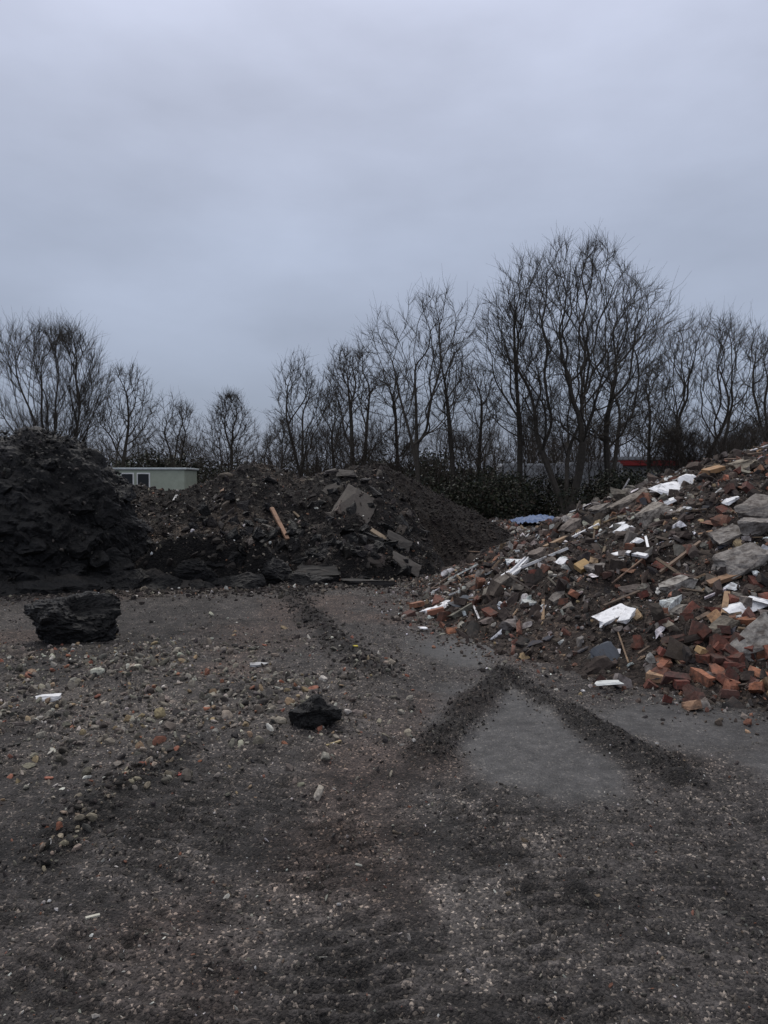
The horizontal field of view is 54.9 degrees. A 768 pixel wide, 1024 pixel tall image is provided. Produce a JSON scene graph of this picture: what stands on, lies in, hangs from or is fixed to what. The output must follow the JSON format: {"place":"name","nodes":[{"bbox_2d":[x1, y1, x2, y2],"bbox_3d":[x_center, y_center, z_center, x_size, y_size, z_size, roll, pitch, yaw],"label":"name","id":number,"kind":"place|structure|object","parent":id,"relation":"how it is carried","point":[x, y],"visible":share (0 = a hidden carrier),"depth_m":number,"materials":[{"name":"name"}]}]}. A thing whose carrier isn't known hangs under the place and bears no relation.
{"place":"outdoors","nodes":[
{"label":"outdoors","id":0,"kind":"place"},
{"bbox_2d":[0,506,767,1023],"bbox_3d":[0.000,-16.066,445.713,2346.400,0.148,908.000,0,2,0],"label":"ground","id":1,"kind":"structure","parent":0,"point":[514,744],"depth_m":3.28,"materials":[{"name":"grey gravel"}]},
{"bbox_2d":[0,308,126,448],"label":"bare tree","id":2,"kind":"object","parent":1,"relation":"on","point":[83,399],"visible":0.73,"depth_m":35.39,"materials":[{"name":"brown plant"}]},
{"bbox_2d":[23,591,121,644],"bbox_3d":[-3.170,1.169,7.553,0.973,0.697,0.829,0,2,0],"label":"asphalt lump","id":3,"kind":"object","parent":1,"relation":"on","point":[88,616],"visible":0.78,"depth_m":7.38,"materials":[{"name":"black asphalt"}]},
{"bbox_2d":[0,426,153,582],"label":"asphalt mound","id":4,"kind":"object","parent":1,"relation":"on","point":[67,506],"visible":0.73,"depth_m":11.07,"materials":[{"name":"black asphalt"}]},
{"bbox_2d":[1,734,219,879],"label":"mud clods","id":5,"kind":"object","parent":1,"relation":"on","point":[92,817],"visible":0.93,"depth_m":3.64,"materials":[{"name":"soil"}]},
{"bbox_2d":[82,352,163,467],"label":"bare tree","id":6,"kind":"object","parent":1,"relation":"on","point":[128,426],"visible":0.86,"depth_m":39.56,"materials":[{"name":"brown plant"}]},
{"bbox_2d":[113,468,198,490],"bbox_3d":[-13.100,-1.068,37.987,6.600,2.370,2.600,0,2,0],"label":"site cabin","id":7,"kind":"object","parent":1,"relation":"on","point":[173,478],"visible":0.26,"depth_m":36.76,"materials":[{"name":"metal"}]},
{"bbox_2d":[122,474,132,484],"bbox_3d":[-12.750,-1.473,36.715,0.540,0.830,0.030,0,2,0],"label":"window glass","id":8,"kind":"structure","parent":7,"relation":"in","point":[127,476],"depth_m":36.69,"materials":[{"name":"glass"}]},
{"bbox_2d":[137,473,149,486],"bbox_3d":[-11.950,-1.474,36.750,0.660,0.950,0.060,0,2,0],"label":"window frame","id":9,"kind":"structure","parent":7,"relation":"in","point":[137,473],"depth_m":36.71,"materials":[{"name":"paint"}]},
{"bbox_2d":[138,474,148,486],"bbox_3d":[-11.950,-1.473,36.715,0.540,0.830,0.030,0,2,0],"label":"window glass","id":10,"kind":"structure","parent":7,"relation":"in","point":[143,478],"depth_m":36.70,"materials":[{"name":"glass"}]},
{"bbox_2d":[129,386,215,478],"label":"bare tree","id":11,"kind":"object","parent":1,"relation":"on","point":[183,442],"visible":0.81,"depth_m":41.43,"materials":[{"name":"brown plant"}]},
{"bbox_2d":[0,611,415,800],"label":"stone rubble patch","id":12,"kind":"object","parent":1,"relation":"on","point":[212,694],"visible":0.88,"depth_m":5.46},
{"bbox_2d":[0,476,432,596],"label":"broken asphalt slabs","id":13,"kind":"structure","parent":1,"relation":"on","point":[198,573],"depth_m":11.71,"materials":[{"name":"black asphalt"}]},
{"bbox_2d":[0,574,438,605],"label":"heap stones","id":14,"kind":"object","parent":1,"relation":"on","point":[139,592],"visible":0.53,"depth_m":10.80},
{"bbox_2d":[35,468,421,919],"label":"slabs and timber","id":15,"kind":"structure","parent":1,"relation":"on","point":[349,496],"depth_m":12.66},
{"bbox_2d":[186,386,273,483],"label":"bare tree","id":16,"kind":"object","parent":1,"relation":"on","point":[229,395],"visible":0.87,"depth_m":41.61,"materials":[{"name":"brown plant"}]},
{"bbox_2d":[249,411,307,476],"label":"bare tree","id":17,"kind":"object","parent":1,"relation":"on","point":[272,434],"visible":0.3,"depth_m":43.76,"materials":[{"name":"brown plant"}]},
{"bbox_2d":[128,460,440,593],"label":"heap stones","id":18,"kind":"object","parent":1,"relation":"on","point":[224,517],"visible":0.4,"depth_m":13.34,"materials":[{"name":"grey stone"}]},
{"bbox_2d":[130,462,445,585],"bbox_3d":[-6.720,0.036,14.893,16.560,2.114,9.760,0,2,0],"label":"spoil heap","id":19,"kind":"object","parent":1,"relation":"on","point":[180,550],"visible":0.27,"depth_m":12.95,"materials":[{"name":"soil"}]},
{"bbox_2d":[107,447,473,496],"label":"hedge","id":20,"kind":"object","parent":1,"relation":"on","point":[134,464],"visible":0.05,"depth_m":43.84,"materials":[{"name":"green plant"}]},
{"bbox_2d":[254,345,345,477],"bbox_3d":[-4.307,-4.035,37.895,4.904,8.645,5.389,-1,3,-27],"label":"bare tree","id":21,"kind":"object","parent":1,"relation":"on","point":[286,397],"visible":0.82,"depth_m":37.72,"materials":[{"name":"brown plant"}]},
{"bbox_2d":[288,694,341,729],"bbox_3d":[-0.455,1.341,4.918,0.362,0.275,0.252,0,2,0],"label":"asphalt lump","id":22,"kind":"object","parent":1,"relation":"on","point":[313,712],"visible":0.92,"depth_m":4.83,"materials":[{"name":"black asphalt"}]},
{"bbox_2d":[306,382,356,472],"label":"bare tree","id":23,"kind":"object","parent":1,"relation":"on","point":[335,421],"visible":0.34,"depth_m":41.63,"materials":[{"name":"brown plant"}]},
{"bbox_2d":[268,582,400,686],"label":"mud clods","id":24,"kind":"object","parent":1,"relation":"on","point":[374,665],"visible":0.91,"depth_m":7.94,"materials":[{"name":"soil"}]},
{"bbox_2d":[312,333,410,466],"bbox_3d":[-1.173,-4.158,35.825,5.126,9.135,5.158,0,2,0],"label":"bare tree","id":25,"kind":"object","parent":1,"relation":"on","point":[349,394],"visible":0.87,"depth_m":35.62,"materials":[{"name":"brown plant"}]},
{"bbox_2d":[0,402,765,484],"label":"distant tree row","id":26,"kind":"object","parent":1,"relation":"on","point":[554,443],"visible":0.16,"depth_m":55.28,"materials":[{"name":"brown plant"}]},
{"bbox_2d":[0,578,767,1023],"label":"gravel stones","id":27,"kind":"object","parent":1,"relation":"on","point":[226,896],"visible":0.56,"depth_m":3.10,"materials":[{"name":"grey gravel"}]},
{"bbox_2d":[364,358,432,471],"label":"bare tree","id":28,"kind":"object","parent":1,"relation":"on","point":[384,373],"visible":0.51,"depth_m":36.61,"materials":[{"name":"brown plant"}]},
{"bbox_2d":[325,273,493,482],"bbox_3d":[1.104,-4.971,32.194,7.555,11.008,6.895,0,2,0],"label":"bare tree","id":29,"kind":"object","parent":1,"relation":"on","point":[415,444],"visible":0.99,"depth_m":31.66,"materials":[{"name":"brown plant"}]},
{"bbox_2d":[348,462,511,566],"bbox_3d":[0.580,0.076,16.396,6.360,2.337,7.160,0,2,0],"label":"soil mound","id":30,"kind":"object","parent":1,"relation":"on","point":[453,527],"visible":0.26,"depth_m":14.77,"materials":[{"name":"black soil"}]},
{"bbox_2d":[360,462,517,565],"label":"soil clods","id":31,"kind":"object","parent":30,"relation":"on","point":[452,519],"visible":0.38,"depth_m":15.05,"materials":[{"name":"soil"}]},
{"bbox_2d":[414,308,481,496],"bbox_3d":[2.989,-4.515,33.773,3.198,9.901,3.510,-2,3,-38],"label":"bare tree","id":32,"kind":"object","parent":1,"relation":"on","point":[448,422],"visible":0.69,"depth_m":33.82,"materials":[{"name":"brown plant"}]},
{"bbox_2d":[386,664,530,773],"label":"mud clods","id":33,"kind":"object","parent":1,"relation":"on","point":[454,721],"visible":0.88,"depth_m":5.00,"materials":[{"name":"soil"}]},
{"bbox_2d":[384,455,557,494],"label":"hedge","id":34,"kind":"object","parent":1,"relation":"on","point":[474,471],"depth_m":53.57,"materials":[{"name":"green plant"}]},
{"bbox_2d":[445,360,507,498],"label":"bare tree","id":35,"kind":"object","parent":1,"relation":"on","point":[482,420],"visible":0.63,"depth_m":37.74,"materials":[{"name":"brown plant"}]},
{"bbox_2d":[253,405,767,513],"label":"understorey saplings","id":36,"kind":"object","parent":1,"relation":"on","point":[590,461],"visible":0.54,"depth_m":36.32,"materials":[{"name":"brown plant"}]},
{"bbox_2d":[449,248,576,511],"bbox_3d":[5.729,-5.939,33.777,5.965,12.780,5.751,0,2,0],"label":"bare tree","id":37,"kind":"object","parent":1,"relation":"on","point":[519,449],"visible":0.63,"depth_m":33.72,"materials":[{"name":"brown plant"}]},
{"bbox_2d":[489,517,545,537],"bbox_3d":[6.722,0.521,26.542,7.157,0.389,17.059,0,2,0],"label":"scattered debris","id":38,"kind":"object","parent":1,"relation":"on","point":[509,526],"visible":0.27,"depth_m":25.63,"materials":[{"name":"stone"}]},
{"bbox_2d":[402,465,662,519],"bbox_3d":[11.140,-0.906,33.676,23.186,2.591,7.009,0,2,0],"label":"shrub thicket","id":39,"kind":"object","parent":1,"relation":"on","point":[493,501],"visible":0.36,"depth_m":32.06,"materials":[{"name":"green plant"}]},
{"bbox_2d":[510,514,554,523],"bbox_3d":[5.700,0.314,26.533,1.900,0.444,2.600,0,2,0],"label":"blue tarpaulin","id":40,"kind":"object","parent":1,"relation":"on","point":[533,518],"visible":0.74,"depth_m":26.33,"materials":[{"name":"plastic"}]},
{"bbox_2d":[497,463,583,504],"bbox_3d":[8.408,-1.242,38.981,4.704,2.600,1.860,0,2,0],"label":"parked van","id":41,"kind":"object","parent":1,"relation":"on","point":[512,465],"visible":0.03,"depth_m":38.05,"materials":[{"name":"paint"}]},
{"bbox_2d":[450,220,703,514],"bbox_3d":[7.639,-5.822,31.349,8.025,13.028,10.148,-2,3,-37],"label":"bare tree","id":42,"kind":"object","parent":1,"relation":"on","point":[580,420],"visible":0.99,"depth_m":30.86,"materials":[{"name":"brown plant"}]},
{"bbox_2d":[409,465,767,685],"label":"boards and plasterboard","id":43,"kind":"object","parent":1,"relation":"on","point":[623,613],"visible":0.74,"depth_m":7.58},
{"bbox_2d":[559,462,622,491],"bbox_3d":[11.708,-1.332,39.979,4.704,2.700,1.860,0,2,0],"label":"parked van","id":44,"kind":"object","parent":1,"relation":"on","point":[593,469],"visible":0.02,"depth_m":39.05,"materials":[{"name":"paint"}]},
{"bbox_2d":[419,444,767,711],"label":"rubble pile soil","id":45,"kind":"structure","parent":1,"relation":"on","point":[636,673],"depth_m":7.25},
{"bbox_2d":[342,444,767,737],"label":"rubble fragments","id":46,"kind":"object","parent":45,"relation":"on","point":[718,721],"visible":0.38,"depth_m":7.42,"materials":[{"name":"brick"}]},
{"bbox_2d":[401,442,767,709],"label":"demolition rubble","id":47,"kind":"object","parent":45,"relation":"on","point":[731,653],"visible":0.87,"depth_m":7.53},
{"bbox_2d":[492,665,707,785],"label":"mud clods","id":48,"kind":"object","parent":1,"relation":"on","point":[649,749],"visible":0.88,"depth_m":4.77,"materials":[{"name":"soil"}]},
{"bbox_2d":[530,259,700,495],"bbox_3d":[10.354,-5.444,34.457,8.354,11.845,6.881,2,3,44],"label":"bare tree","id":49,"kind":"object","parent":1,"relation":"on","point":[606,448],"visible":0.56,"depth_m":33.35,"materials":[{"name":"brown plant"}]},
{"bbox_2d":[611,352,688,476],"bbox_3d":[13.778,-4.317,38.594,4.390,9.121,4.683,0,2,0],"label":"bare tree","id":50,"kind":"object","parent":1,"relation":"on","point":[647,454],"visible":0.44,"depth_m":38.81,"materials":[{"name":"brown plant"}]},
{"bbox_2d":[593,457,710,477],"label":"industrial shed","id":51,"kind":"structure","parent":1,"relation":"on","point":[630,464],"depth_m":43.30,"materials":[{"name":"paint"}]},
{"bbox_2d":[629,296,767,471],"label":"bare tree","id":52,"kind":"object","parent":1,"relation":"on","point":[719,343],"visible":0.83,"depth_m":37.13,"materials":[{"name":"brown plant"}]},
{"bbox_2d":[711,323,767,449],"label":"bare tree","id":53,"kind":"object","parent":1,"relation":"on","point":[755,362],"visible":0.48,"depth_m":39.96,"materials":[{"name":"brown plant"}]},
{"bbox_2d":[0,0,767,481],"label":"sky","id":54,"kind":"structure","parent":0,"point":[223,186],"materials":[{"name":"grey"}]}
]}

